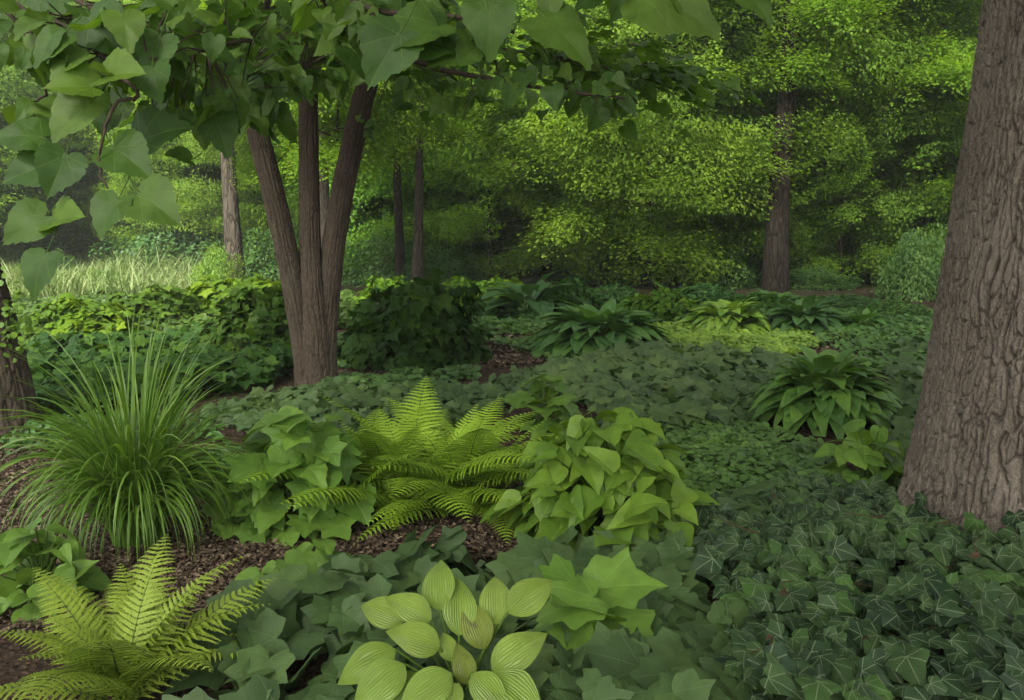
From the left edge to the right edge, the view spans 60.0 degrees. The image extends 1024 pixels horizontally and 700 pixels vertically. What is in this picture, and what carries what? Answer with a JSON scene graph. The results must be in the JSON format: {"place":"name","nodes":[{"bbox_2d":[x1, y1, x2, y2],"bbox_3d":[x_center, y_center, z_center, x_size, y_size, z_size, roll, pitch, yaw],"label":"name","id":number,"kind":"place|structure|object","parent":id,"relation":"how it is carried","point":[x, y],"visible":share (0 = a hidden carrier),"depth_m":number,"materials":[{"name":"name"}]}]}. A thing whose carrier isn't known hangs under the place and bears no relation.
{"place":"outdoors","nodes":[
{"label":"outdoors","id":0,"kind":"place"},
{"bbox_2d":[0,240,224,300],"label":"meadow grass","id":1,"kind":"structure","parent":0,"point":[137,278],"depth_m":18.40,"materials":[{"name":"green plant"}]},
{"bbox_2d":[0,247,944,699],"bbox_3d":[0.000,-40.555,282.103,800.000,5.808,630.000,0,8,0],"label":"ground","id":2,"kind":"structure","parent":0,"point":[12,669],"depth_m":5.95,"materials":[{"name":"soil"}]},
{"bbox_2d":[12,248,74,272],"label":"shrub","id":3,"kind":"object","parent":2,"relation":"on","point":[64,262],"visible":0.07,"depth_m":24.33,"materials":[{"name":"green plant"}]},
{"bbox_2d":[0,199,87,261],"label":"woodland shrub","id":4,"kind":"object","parent":2,"relation":"on","point":[37,241],"visible":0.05,"depth_m":29.14,"materials":[{"name":"green plant"}]},
{"bbox_2d":[0,0,109,265],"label":"woodland tree","id":5,"kind":"object","parent":2,"relation":"on","point":[11,81],"visible":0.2,"depth_m":25.50,"materials":[{"name":"green plant"}]},
{"bbox_2d":[0,517,115,628],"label":"broad leaf plant","id":6,"kind":"object","parent":2,"relation":"on","point":[16,549],"visible":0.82,"depth_m":3.33,"materials":[{"name":"green plant"}]},
{"bbox_2d":[0,0,137,242],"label":"woodland tree","id":7,"kind":"object","parent":2,"relation":"on","point":[71,3],"depth_m":30.75,"materials":[{"name":"green plant"}]},
{"bbox_2d":[1,0,138,245],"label":"woodland tree","id":8,"kind":"object","parent":2,"relation":"on","point":[36,114],"depth_m":32.84,"materials":[{"name":"green plant"}]},
{"bbox_2d":[31,212,110,246],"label":"woodland shrub","id":9,"kind":"object","parent":2,"relation":"on","point":[71,234],"visible":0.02,"depth_m":32.98,"materials":[{"name":"green plant"}]},
{"bbox_2d":[20,292,143,338],"bbox_3d":[-5.343,-0.369,11.214,1.495,0.758,1.389,1,8,10],"label":"leafy mound","id":10,"kind":"object","parent":2,"relation":"on","point":[80,314],"visible":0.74,"depth_m":10.81,"materials":[{"name":"green plant"}]},
{"bbox_2d":[76,268,125,285],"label":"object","id":11,"kind":"object","parent":2,"relation":"on","point":[92,271],"visible":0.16,"depth_m":20.27,"materials":[{"name":"green plant"}]},
{"bbox_2d":[0,399,244,496],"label":"bed leaves","id":12,"kind":"object","parent":2,"relation":"on","point":[217,434],"visible":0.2,"depth_m":5.99,"materials":[{"name":"green plant"}]},
{"bbox_2d":[26,39,240,258],"bbox_3d":[-11.701,-6.428,28.351,7.445,7.664,7.367,6,10,37],"label":"woodland tree","id":13,"kind":"object","parent":2,"relation":"on","point":[120,227],"visible":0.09,"depth_m":27.12,"materials":[{"name":"green plant"}]},
{"bbox_2d":[0,292,274,571],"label":"ornamental grass","id":14,"kind":"object","parent":2,"relation":"on","point":[130,486],"depth_m":3.90,"materials":[{"name":"green plant"}]},
{"bbox_2d":[0,534,275,699],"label":"fern","id":15,"kind":"object","parent":2,"relation":"on","point":[127,652],"visible":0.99,"depth_m":2.71,"materials":[{"name":"green plant"}]},
{"bbox_2d":[25,318,293,417],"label":"dusky ground cover leaves","id":16,"kind":"object","parent":2,"relation":"on","point":[260,367],"visible":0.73,"depth_m":8.09,"materials":[{"name":"green plant"}]},
{"bbox_2d":[105,284,220,334],"bbox_3d":[-4.964,-0.552,12.491,1.655,0.750,1.687,8,11,43],"label":"leafy mound","id":17,"kind":"object","parent":2,"relation":"on","point":[154,297],"visible":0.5,"depth_m":12.11,"materials":[{"name":"green plant"}]},
{"bbox_2d":[87,213,262,270],"bbox_3d":[-9.861,-3.204,26.269,5.409,2.063,5.257,2,8,16],"label":"woodland shrub","id":18,"kind":"object","parent":2,"relation":"on","point":[139,244],"visible":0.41,"depth_m":25.16,"materials":[{"name":"green plant"}]},
{"bbox_2d":[10,286,356,353],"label":"clearing edge leaves","id":19,"kind":"object","parent":2,"relation":"on","point":[347,297],"visible":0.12,"depth_m":13.24,"materials":[{"name":"green plant"}]},
{"bbox_2d":[118,0,271,283],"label":"tall tree","id":20,"kind":"object","parent":2,"relation":"on","point":[233,244],"visible":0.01,"depth_m":19.65,"materials":[{"name":"brown plant"}]},
{"bbox_2d":[93,85,297,265],"bbox_3d":[-9.199,-5.688,26.572,6.301,6.966,5.845,1,8,9],"label":"woodland tree","id":21,"kind":"object","parent":2,"relation":"on","point":[201,204],"visible":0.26,"depth_m":24.96,"materials":[{"name":"green plant"}]},
{"bbox_2d":[88,0,318,250],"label":"maple tree","id":22,"kind":"object","parent":2,"relation":"on","point":[179,173],"visible":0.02,"depth_m":26.32,"materials":[{"name":"green plant"}]},
{"bbox_2d":[189,242,247,285],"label":"woodland shrub","id":23,"kind":"object","parent":2,"relation":"on","point":[220,268],"visible":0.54,"depth_m":18.61,"materials":[{"name":"green plant"}]},
{"bbox_2d":[185,272,280,315],"bbox_3d":[-3.951,-0.773,13.693,2.360,0.905,2.192,-5,9,-30],"label":"leafy mound","id":24,"kind":"object","parent":2,"relation":"on","point":[214,293],"visible":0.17,"depth_m":13.20,"materials":[{"name":"green plant"}]},
{"bbox_2d":[195,284,293,367],"bbox_3d":[-2.758,-0.232,9.609,1.494,0.940,1.465,6,10,37],"label":"leafy mound","id":25,"kind":"object","parent":2,"relation":"on","point":[258,319],"visible":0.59,"depth_m":9.29,"materials":[{"name":"green plant"}]},
{"bbox_2d":[201,469,287,540],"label":"lobed leaf plant","id":26,"kind":"object","parent":2,"relation":"on","point":[224,532],"visible":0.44,"depth_m":4.13,"materials":[{"name":"green plant"}]},
{"bbox_2d":[234,549,308,597],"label":"lobed leaf plant","id":27,"kind":"object","parent":2,"relation":"on","point":[291,556],"visible":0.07,"depth_m":3.41,"materials":[{"name":"green plant"}]},
{"bbox_2d":[206,216,356,280],"bbox_3d":[-6.204,-2.903,25.074,4.220,1.945,3.675,-6,10,-36],"label":"woodland shrub","id":28,"kind":"object","parent":2,"relation":"on","point":[268,263],"visible":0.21,"depth_m":24.04,"materials":[{"name":"green plant"}]},
{"bbox_2d":[262,0,329,246],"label":"tall tree","id":29,"kind":"object","parent":2,"relation":"on","point":[324,194],"visible":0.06,"depth_m":20.63,"materials":[{"name":"brown plant"}]},
{"bbox_2d":[221,406,379,547],"bbox_3d":[-1.003,0.602,4.300,0.803,0.690,0.785,0,8,0],"label":"lobed leaf plant","id":30,"kind":"object","parent":2,"relation":"on","point":[283,439],"visible":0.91,"depth_m":4.09,"materials":[{"name":"green plant"}]},
{"bbox_2d":[290,538,350,573],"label":"lobed leaf plant","id":31,"kind":"object","parent":2,"relation":"on","point":[316,558],"visible":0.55,"depth_m":3.71,"materials":[{"name":"green plant"}]},
{"bbox_2d":[173,0,490,196],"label":"woodland tree","id":32,"kind":"object","parent":2,"relation":"on","point":[331,125],"visible":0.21,"depth_m":16.55,"materials":[{"name":"green plant"}]},
{"bbox_2d":[218,83,458,265],"bbox_3d":[-5.113,-6.361,26.238,7.098,8.459,7.651,-3,8,-21],"label":"woodland tree","id":33,"kind":"object","parent":2,"relation":"on","point":[381,200],"visible":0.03,"depth_m":25.01,"materials":[{"name":"green plant"}]},
{"bbox_2d":[198,365,549,436],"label":"teal low leaves","id":34,"kind":"object","parent":2,"relation":"on","point":[362,402],"visible":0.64,"depth_m":6.82,"materials":[{"name":"green plant"}]},
{"bbox_2d":[354,275,414,305],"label":"leafy mound","id":35,"kind":"object","parent":2,"relation":"on","point":[381,282],"visible":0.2,"depth_m":15.31,"materials":[{"name":"green plant"}]},
{"bbox_2d":[0,0,772,435],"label":"leaning tree","id":36,"kind":"object","parent":2,"relation":"on","point":[140,46],"visible":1,"depth_m":3.24,"materials":[{"name":"green plant"}]},
{"bbox_2d":[0,266,41,366],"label":"creeper","id":37,"kind":"object","parent":36,"relation":"attached to","point":[15,330],"visible":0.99,"depth_m":6.18,"materials":[{"name":"green plant"}]},
{"bbox_2d":[238,0,544,273],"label":"woodland tree","id":38,"kind":"object","parent":2,"relation":"on","point":[357,237],"visible":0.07,"depth_m":23.70,"materials":[{"name":"green plant"}]},
{"bbox_2d":[341,228,442,286],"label":"woodland shrub","id":39,"kind":"object","parent":2,"relation":"on","point":[374,263],"visible":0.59,"depth_m":22.12,"materials":[{"name":"green plant"}]},
{"bbox_2d":[391,79,406,284],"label":"tall tree","id":40,"kind":"object","parent":2,"relation":"on","point":[400,261],"visible":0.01,"depth_m":21.20,"materials":[{"name":"brown plant"}]},
{"bbox_2d":[333,332,481,395],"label":"ground cover","id":41,"kind":"object","parent":2,"relation":"on","point":[457,371],"visible":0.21,"depth_m":8.43,"materials":[{"name":"green plant"}]},
{"bbox_2d":[217,376,602,544],"bbox_3d":[-0.434,0.534,4.631,2.284,0.614,1.770,0,8,0],"label":"fern","id":42,"kind":"object","parent":2,"relation":"on","point":[419,460],"visible":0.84,"depth_m":4.38,"materials":[{"name":"green plant"}]},
{"bbox_2d":[337,268,499,373],"bbox_3d":[-1.143,-0.303,9.636,1.692,1.169,1.821,-6,10,-35],"label":"leafy mound","id":43,"kind":"object","parent":2,"relation":"on","point":[427,324],"visible":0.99,"depth_m":9.13,"materials":[{"name":"green plant"}]},
{"bbox_2d":[97,0,764,386],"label":"three stemmed tree","id":44,"kind":"object","parent":2,"relation":"on","point":[311,274],"visible":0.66,"depth_m":7.49,"materials":[{"name":"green plant"}]},
{"bbox_2d":[411,1,459,284],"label":"tall tree","id":45,"kind":"object","parent":2,"relation":"on","point":[417,263],"depth_m":20.20,"materials":[{"name":"brown plant"}]},
{"bbox_2d":[396,245,488,285],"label":"woodland shrub","id":46,"kind":"object","parent":2,"relation":"on","point":[447,266],"visible":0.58,"depth_m":21.29,"materials":[{"name":"green plant"}]},
{"bbox_2d":[337,560,552,699],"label":"golden hosta","id":47,"kind":"object","parent":2,"relation":"on","point":[374,670],"visible":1,"depth_m":2.54,"materials":[{"name":"green plant"}]},
{"bbox_2d":[0,330,897,638],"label":"mulch chip debris","id":48,"kind":"object","parent":2,"relation":"on","point":[474,538],"visible":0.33,"depth_m":4.07,"materials":[{"name":"brown wood"}]},
{"bbox_2d":[360,16,546,264],"bbox_3d":[-1.500,-7.666,28.196,8.768,10.449,9.451,6,10,38],"label":"woodland tree","id":49,"kind":"object","parent":2,"relation":"on","point":[471,193],"visible":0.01,"depth_m":25.91,"materials":[{"name":"green plant"}]},
{"bbox_2d":[441,276,492,314],"bbox_3d":[-0.889,-0.774,13.965,1.389,0.792,1.422,-1,8,-5],"label":"leafy mound","id":50,"kind":"object","parent":2,"relation":"on","point":[462,281],"visible":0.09,"depth_m":13.76,"materials":[{"name":"green plant"}]},
{"bbox_2d":[412,194,522,267],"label":"woodland shrub","id":51,"kind":"object","parent":2,"relation":"on","point":[470,252],"depth_m":27.61,"materials":[{"name":"green plant"}]},
{"bbox_2d":[162,479,807,699],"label":"teal ground cover leaves","id":52,"kind":"object","parent":2,"relation":"on","point":[300,617],"visible":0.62,"depth_m":2.90,"materials":[{"name":"green plant"}]},
{"bbox_2d":[349,0,632,280],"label":"maple tree","id":53,"kind":"object","parent":2,"relation":"on","point":[454,226],"visible":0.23,"depth_m":22.79,"materials":[{"name":"green plant"}]},
{"bbox_2d":[475,274,525,302],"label":"leafy mound","id":54,"kind":"object","parent":2,"relation":"on","point":[496,278],"visible":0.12,"depth_m":15.29,"materials":[{"name":"green plant"}]},
{"bbox_2d":[481,218,568,271],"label":"woodland shrub","id":55,"kind":"object","parent":2,"relation":"on","point":[535,270],"visible":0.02,"depth_m":26.73,"materials":[{"name":"green plant"}]},
{"bbox_2d":[481,268,598,321],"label":"hosta","id":56,"kind":"object","parent":2,"relation":"on","point":[529,294],"visible":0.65,"depth_m":13.57,"materials":[{"name":"green plant"}]},
{"bbox_2d":[503,374,581,439],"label":"lobed leaf plant","id":57,"kind":"object","parent":2,"relation":"on","point":[562,407],"visible":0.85,"depth_m":6.23,"materials":[{"name":"green plant"}]},
{"bbox_2d":[348,290,780,331],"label":"bed leaves","id":58,"kind":"object","parent":2,"relation":"on","point":[506,317],"visible":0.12,"depth_m":12.99,"materials":[{"name":"green plant"}]},
{"bbox_2d":[535,277,603,309],"bbox_3d":[0.902,-0.826,14.553,1.254,0.744,1.225,8,11,44],"label":"leafy mound","id":59,"kind":"object","parent":2,"relation":"on","point":[588,295],"visible":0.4,"depth_m":14.29,"materials":[{"name":"green plant"}]},
{"bbox_2d":[443,3,700,272],"bbox_3d":[2.135,-7.280,26.268,9.004,10.219,9.100,8,11,44],"label":"maple tree","id":60,"kind":"object","parent":2,"relation":"on","point":[535,239],"visible":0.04,"depth_m":23.96,"materials":[{"name":"green plant"}]},
{"bbox_2d":[484,322,665,361],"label":"path edge leaves","id":61,"kind":"object","parent":2,"relation":"on","point":[516,345],"visible":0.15,"depth_m":10.96,"materials":[{"name":"green plant"}]},
{"bbox_2d":[506,21,658,273],"bbox_3d":[1.734,-7.146,25.212,5.791,10.256,6.073,10,8,-1],"label":"tall tree","id":62,"kind":"object","parent":2,"relation":"on","point":[546,270],"visible":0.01,"depth_m":25.77,"materials":[{"name":"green plant"}]},
{"bbox_2d":[523,295,674,358],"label":"hosta","id":63,"kind":"object","parent":2,"relation":"on","point":[572,330],"visible":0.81,"depth_m":9.81,"materials":[{"name":"green plant"}]},
{"bbox_2d":[480,407,719,552],"bbox_3d":[0.410,0.643,4.154,1.113,0.717,1.006,6,10,39],"label":"ovate leaf plant","id":64,"kind":"object","parent":2,"relation":"on","point":[623,483],"visible":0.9,"depth_m":3.92,"materials":[{"name":"green plant"}]},
{"bbox_2d":[534,547,667,650],"bbox_3d":[0.245,0.927,3.014,0.538,0.428,0.434,5,9,30],"label":"lobed leaf plant","id":65,"kind":"object","parent":2,"relation":"on","point":[608,592],"visible":0.62,"depth_m":2.99,"materials":[{"name":"green plant"}]},
{"bbox_2d":[589,282,638,305],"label":"leafy mound","id":66,"kind":"object","parent":2,"relation":"on","point":[611,292],"visible":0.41,"depth_m":15.20,"materials":[{"name":"green plant"}]},
{"bbox_2d":[546,204,692,286],"bbox_3d":[3.208,-2.760,23.342,4.356,2.130,4.233,3,8,18],"label":"woodland shrub","id":67,"kind":"object","parent":2,"relation":"on","point":[594,282],"visible":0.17,"depth_m":22.46,"materials":[{"name":"green plant"}]},
{"bbox_2d":[620,293,662,322],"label":"hosta","id":68,"kind":"object","parent":2,"relation":"on","point":[627,306],"visible":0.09,"depth_m":13.78,"materials":[{"name":"green plant"}]},
{"bbox_2d":[523,337,794,433],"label":"grey green ground cover leaves","id":69,"kind":"object","parent":2,"relation":"on","point":[660,381],"visible":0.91,"depth_m":7.71,"materials":[{"name":"green plant"}]},
{"bbox_2d":[453,0,865,286],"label":"maple tree","id":70,"kind":"object","parent":2,"relation":"on","point":[558,157],"visible":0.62,"depth_m":19.40,"materials":[{"name":"green plant"}]},
{"bbox_2d":[623,287,697,323],"bbox_3d":[2.310,-0.660,13.716,1.293,0.646,1.323,3,8,20],"label":"leafy mound","id":71,"kind":"object","parent":2,"relation":"on","point":[663,302],"visible":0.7,"depth_m":13.40,"materials":[{"name":"green plant"}]},
{"bbox_2d":[653,281,697,302],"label":"hosta","id":72,"kind":"object","parent":2,"relation":"on","point":[659,285],"visible":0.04,"depth_m":15.25,"materials":[{"name":"green plant"}]},
{"bbox_2d":[673,282,738,306],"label":"leafy mound","id":73,"kind":"object","parent":2,"relation":"on","point":[710,293],"visible":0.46,"depth_m":15.27,"materials":[{"name":"green plant"}]},
{"bbox_2d":[683,234,762,289],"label":"woodland shrub","id":74,"kind":"object","parent":2,"relation":"on","point":[744,271],"visible":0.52,"depth_m":21.00,"materials":[{"name":"green plant"}]},
{"bbox_2d":[678,296,771,332],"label":"hosta","id":75,"kind":"object","parent":2,"relation":"on","point":[712,314],"visible":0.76,"depth_m":12.08,"materials":[{"name":"green plant"}]},
{"bbox_2d":[561,0,898,282],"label":"maple tree","id":76,"kind":"object","parent":2,"relation":"on","point":[719,93],"visible":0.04,"depth_m":21.17,"materials":[{"name":"green plant"}]},
{"bbox_2d":[649,320,819,354],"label":"yellow ground cover leaves","id":77,"kind":"object","parent":2,"relation":"on","point":[775,340],"visible":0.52,"depth_m":10.86,"materials":[{"name":"green plant"}]},
{"bbox_2d":[727,292,790,315],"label":"leafy mound","id":78,"kind":"object","parent":2,"relation":"on","point":[763,301],"visible":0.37,"depth_m":14.09,"materials":[{"name":"green plant"}]},
{"bbox_2d":[642,31,883,284],"bbox_3d":[6.280,-4.655,22.058,6.155,6.336,6.090,-8,11,-44],"label":"woodland tree","id":79,"kind":"object","parent":2,"relation":"on","point":[816,218],"visible":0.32,"depth_m":20.63,"materials":[{"name":"green plant"}]},
{"bbox_2d":[746,288,802,306],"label":"hosta","id":80,"kind":"object","parent":2,"relation":"on","point":[782,295],"visible":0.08,"depth_m":14.79,"materials":[{"name":"green plant"}]},
{"bbox_2d":[655,417,894,501],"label":"ground cover leaves","id":81,"kind":"object","parent":2,"relation":"on","point":[741,449],"visible":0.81,"depth_m":5.35,"materials":[{"name":"green plant"}]},
{"bbox_2d":[761,0,799,292],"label":"tall tree","id":82,"kind":"object","parent":2,"relation":"on","point":[775,271],"visible":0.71,"depth_m":19.14,"materials":[{"name":"brown plant"}]},
{"bbox_2d":[763,294,851,333],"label":"hosta","id":83,"kind":"object","parent":2,"relation":"on","point":[784,320],"visible":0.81,"depth_m":12.04,"materials":[{"name":"green plant"}]},
{"bbox_2d":[759,266,863,290],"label":"woodland shrub","id":84,"kind":"object","parent":2,"relation":"on","point":[818,283],"visible":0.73,"depth_m":20.57,"materials":[{"name":"green plant"}]},
{"bbox_2d":[744,344,902,439],"bbox_3d":[2.344,0.330,6.637,1.210,0.719,1.257,0,8,0],"label":"hosta","id":85,"kind":"object","parent":2,"relation":"on","point":[798,392],"visible":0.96,"depth_m":6.38,"materials":[{"name":"green plant"}]},
{"bbox_2d":[686,0,981,287],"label":"woodland tree","id":86,"kind":"object","parent":2,"relation":"on","point":[941,78],"visible":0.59,"depth_m":18.85,"materials":[{"name":"green plant"}]},
{"bbox_2d":[693,0,976,277],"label":"woodland tree","id":87,"kind":"object","parent":2,"relation":"on","point":[913,161],"visible":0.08,"depth_m":21.18,"materials":[{"name":"green plant"}]},
{"bbox_2d":[792,294,884,308],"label":"leafy mound","id":88,"kind":"object","parent":2,"relation":"on","point":[843,300],"visible":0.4,"depth_m":15.31,"materials":[{"name":"green plant"}]},
{"bbox_2d":[806,237,879,277],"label":"woodland shrub","id":89,"kind":"object","parent":2,"relation":"on","point":[859,276],"visible":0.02,"depth_m":25.07,"materials":[{"name":"green plant"}]},
{"bbox_2d":[689,472,1023,699],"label":"ivy leaves","id":90,"kind":"object","parent":2,"relation":"on","point":[816,545],"visible":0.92,"depth_m":3.08,"materials":[{"name":"green plant"}]},
{"bbox_2d":[709,487,982,653],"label":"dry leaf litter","id":91,"kind":"object","parent":90,"relation":"on","point":[973,555],"visible":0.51,"depth_m":3.43,"materials":[{"name":"plant"}]},
{"bbox_2d":[814,419,904,489],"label":"broad leaf plant","id":92,"kind":"object","parent":2,"relation":"on","point":[855,448],"visible":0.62,"depth_m":4.91,"materials":[{"name":"green plant"}]},
{"bbox_2d":[795,306,933,338],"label":"bank ground cover leaves","id":93,"kind":"object","parent":2,"relation":"on","point":[913,329],"visible":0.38,"depth_m":12.23,"materials":[{"name":"green plant"}]},
{"bbox_2d":[839,308,896,329],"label":"hosta","id":94,"kind":"object","parent":2,"relation":"on","point":[857,319],"visible":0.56,"depth_m":11.97,"materials":[{"name":"green plant"}]},
{"bbox_2d":[808,317,932,371],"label":"mulch patch leaves","id":95,"kind":"object","parent":2,"relation":"on","point":[871,341],"visible":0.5,"depth_m":10.39,"materials":[{"name":"green plant"}]},
{"bbox_2d":[821,2,964,275],"bbox_3d":[11.505,-7.066,26.178,8.350,9.951,9.001,1,8,10],"label":"maple tree","id":96,"kind":"object","parent":2,"relation":"on","point":[899,184],"depth_m":24.09,"materials":[{"name":"green plant"}]},
{"bbox_2d":[806,0,982,281],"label":"woodland tree","id":97,"kind":"object","parent":2,"relation":"on","point":[934,197],"visible":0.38,"depth_m":20.23,"materials":[{"name":"green plant"}]},
{"bbox_2d":[860,297,933,318],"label":"leafy mound","id":98,"kind":"object","parent":2,"relation":"on","point":[900,308],"visible":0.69,"depth_m":13.52,"materials":[{"name":"green plant"}]},
{"bbox_2d":[882,336,929,486],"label":"bed leaves","id":99,"kind":"object","parent":2,"relation":"on","point":[906,371],"visible":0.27,"depth_m":7.56,"materials":[{"name":"teal plant"}]},
{"bbox_2d":[870,222,947,302],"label":"woodland shrub","id":100,"kind":"object","parent":2,"relation":"on","point":[918,261],"visible":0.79,"depth_m":17.64,"materials":[{"name":"green plant"}]},
{"bbox_2d":[911,234,944,288],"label":"woodland shrub","id":101,"kind":"object","parent":2,"relation":"on","point":[933,255],"visible":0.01,"depth_m":20.50,"materials":[{"name":"green plant"}]},
{"bbox_2d":[897,0,1023,546],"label":"oak tree","id":102,"kind":"object","parent":2,"relation":"on","point":[965,453],"visible":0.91,"depth_m":3.95,"materials":[{"name":"brown plant"}]},
{"bbox_2d":[915,491,1023,548],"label":"climbing ivy leaves","id":103,"kind":"object","parent":2,"relation":"on","point":[1014,524],"visible":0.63,"depth_m":3.73,"materials":[{"name":"green plant"}]}
]}

